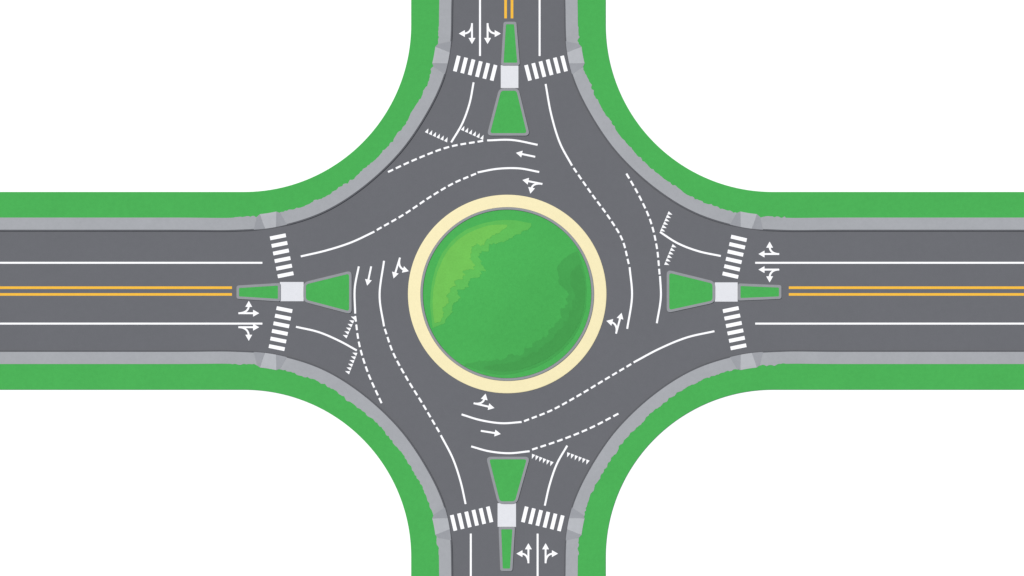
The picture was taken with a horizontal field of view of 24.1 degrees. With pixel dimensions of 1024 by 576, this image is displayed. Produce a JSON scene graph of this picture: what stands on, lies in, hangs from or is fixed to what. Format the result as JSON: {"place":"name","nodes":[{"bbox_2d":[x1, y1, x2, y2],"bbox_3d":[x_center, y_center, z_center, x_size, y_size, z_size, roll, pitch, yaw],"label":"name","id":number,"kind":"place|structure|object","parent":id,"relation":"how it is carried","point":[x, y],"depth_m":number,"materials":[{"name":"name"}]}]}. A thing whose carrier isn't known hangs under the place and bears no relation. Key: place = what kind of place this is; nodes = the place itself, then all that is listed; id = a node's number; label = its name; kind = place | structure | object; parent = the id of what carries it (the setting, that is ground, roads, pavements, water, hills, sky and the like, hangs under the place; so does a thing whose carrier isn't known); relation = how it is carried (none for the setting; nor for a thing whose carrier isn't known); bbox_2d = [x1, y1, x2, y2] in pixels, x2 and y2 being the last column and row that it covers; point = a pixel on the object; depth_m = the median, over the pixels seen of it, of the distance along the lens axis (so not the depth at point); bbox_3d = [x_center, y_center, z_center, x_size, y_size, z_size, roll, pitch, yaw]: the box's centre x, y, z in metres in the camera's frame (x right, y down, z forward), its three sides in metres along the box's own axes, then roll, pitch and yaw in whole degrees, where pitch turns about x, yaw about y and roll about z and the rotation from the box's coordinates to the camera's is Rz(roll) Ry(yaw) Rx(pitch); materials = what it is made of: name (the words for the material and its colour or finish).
{"place":"outdoors","nodes":[
{"label":"outdoors","id":0,"kind":"place"},
{"bbox_2d":[0,350,452,575],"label":"pavement","id":1,"kind":"structure","parent":0,"point":[376,413],"depth_m":299.86,"materials":[{"name":"concrete"}]},
{"bbox_2d":[254,352,286,369],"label":"kerb ramp","id":2,"kind":"structure","parent":1,"relation":"on","point":[270,361],"depth_m":299.88,"materials":[{"name":"concrete"}]},
{"bbox_2d":[432,508,450,539],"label":"kerb ramp","id":3,"kind":"structure","parent":1,"relation":"on","point":[440,521],"depth_m":299.88,"materials":[{"name":"concrete"}]},
{"bbox_2d":[0,0,452,231],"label":"pavement","id":4,"kind":"structure","parent":0,"point":[379,165],"depth_m":299.86,"materials":[{"name":"concrete"}]},
{"bbox_2d":[254,211,286,229],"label":"kerb ramp","id":5,"kind":"structure","parent":4,"relation":"on","point":[271,220],"depth_m":299.88,"materials":[{"name":"concrete"}]},
{"bbox_2d":[432,41,450,73],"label":"kerb ramp","id":6,"kind":"structure","parent":4,"relation":"on","point":[440,60],"depth_m":299.89,"materials":[{"name":"concrete"}]},
{"bbox_2d":[236,271,351,312],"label":"traffic island","id":7,"kind":"structure","parent":0,"point":[333,292],"depth_m":299.86,"materials":[{"name":"green plant"}]},
{"bbox_2d":[408,195,605,392],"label":"roundabout island","id":8,"kind":"structure","parent":0,"point":[508,293],"depth_m":299.73,"materials":[{"name":"green plant"}]},
{"bbox_2d":[487,457,528,570],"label":"traffic island","id":9,"kind":"structure","parent":0,"point":[507,474],"depth_m":299.86,"materials":[{"name":"green plant"}]},
{"bbox_2d":[488,22,528,135],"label":"traffic island","id":10,"kind":"structure","parent":0,"point":[508,118],"depth_m":299.86,"materials":[{"name":"green plant"}]},
{"bbox_2d":[0,0,1023,575],"bbox_3d":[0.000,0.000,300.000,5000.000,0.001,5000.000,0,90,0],"label":"ground","id":11,"kind":"structure","parent":0,"point":[740,94],"depth_m":300.00,"materials":[{"name":"white"}]},
{"bbox_2d":[0,0,438,217],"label":"grass verge","id":12,"kind":"object","parent":11,"relation":"on","point":[407,97],"depth_m":299.88,"materials":[{"name":"green plant"}]},
{"bbox_2d":[0,364,438,575],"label":"grass verge","id":13,"kind":"object","parent":11,"relation":"on","point":[370,432],"depth_m":299.88,"materials":[{"name":"green plant"}]},
{"bbox_2d":[578,0,1023,217],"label":"grass verge","id":14,"kind":"object","parent":11,"relation":"on","point":[607,94],"depth_m":299.88,"materials":[{"name":"green plant"}]},
{"bbox_2d":[578,363,1023,575],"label":"grass verge","id":15,"kind":"object","parent":11,"relation":"on","point":[639,439],"depth_m":299.88,"materials":[{"name":"green plant"}]},
{"bbox_2d":[0,0,1023,575],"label":"road","id":16,"kind":"structure","parent":0,"point":[840,290],"depth_m":299.98,"materials":[{"name":"grey asphalt"}]},
{"bbox_2d":[667,271,781,311],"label":"traffic island","id":17,"kind":"structure","parent":0,"point":[685,291],"depth_m":299.86,"materials":[{"name":"green plant"}]},
{"bbox_2d":[564,350,1023,575],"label":"pavement","id":18,"kind":"structure","parent":0,"point":[633,421],"depth_m":299.86,"materials":[{"name":"concrete"}]},
{"bbox_2d":[566,508,584,539],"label":"kerb ramp","id":19,"kind":"structure","parent":18,"relation":"on","point":[575,524],"depth_m":299.89,"materials":[{"name":"concrete"}]},
{"bbox_2d":[730,352,762,369],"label":"kerb ramp","id":20,"kind":"structure","parent":18,"relation":"on","point":[748,361],"depth_m":299.89,"materials":[{"name":"concrete"}]},
{"bbox_2d":[564,0,1023,231],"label":"pavement","id":21,"kind":"structure","parent":0,"point":[630,158],"depth_m":299.86,"materials":[{"name":"concrete"}]},
{"bbox_2d":[566,41,583,73],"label":"kerb ramp","id":22,"kind":"structure","parent":21,"relation":"on","point":[575,56],"depth_m":299.89,"materials":[{"name":"concrete"}]},
{"bbox_2d":[730,211,762,229],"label":"kerb ramp","id":23,"kind":"structure","parent":21,"relation":"on","point":[750,220],"depth_m":299.89,"materials":[{"name":"concrete"}]}
]}

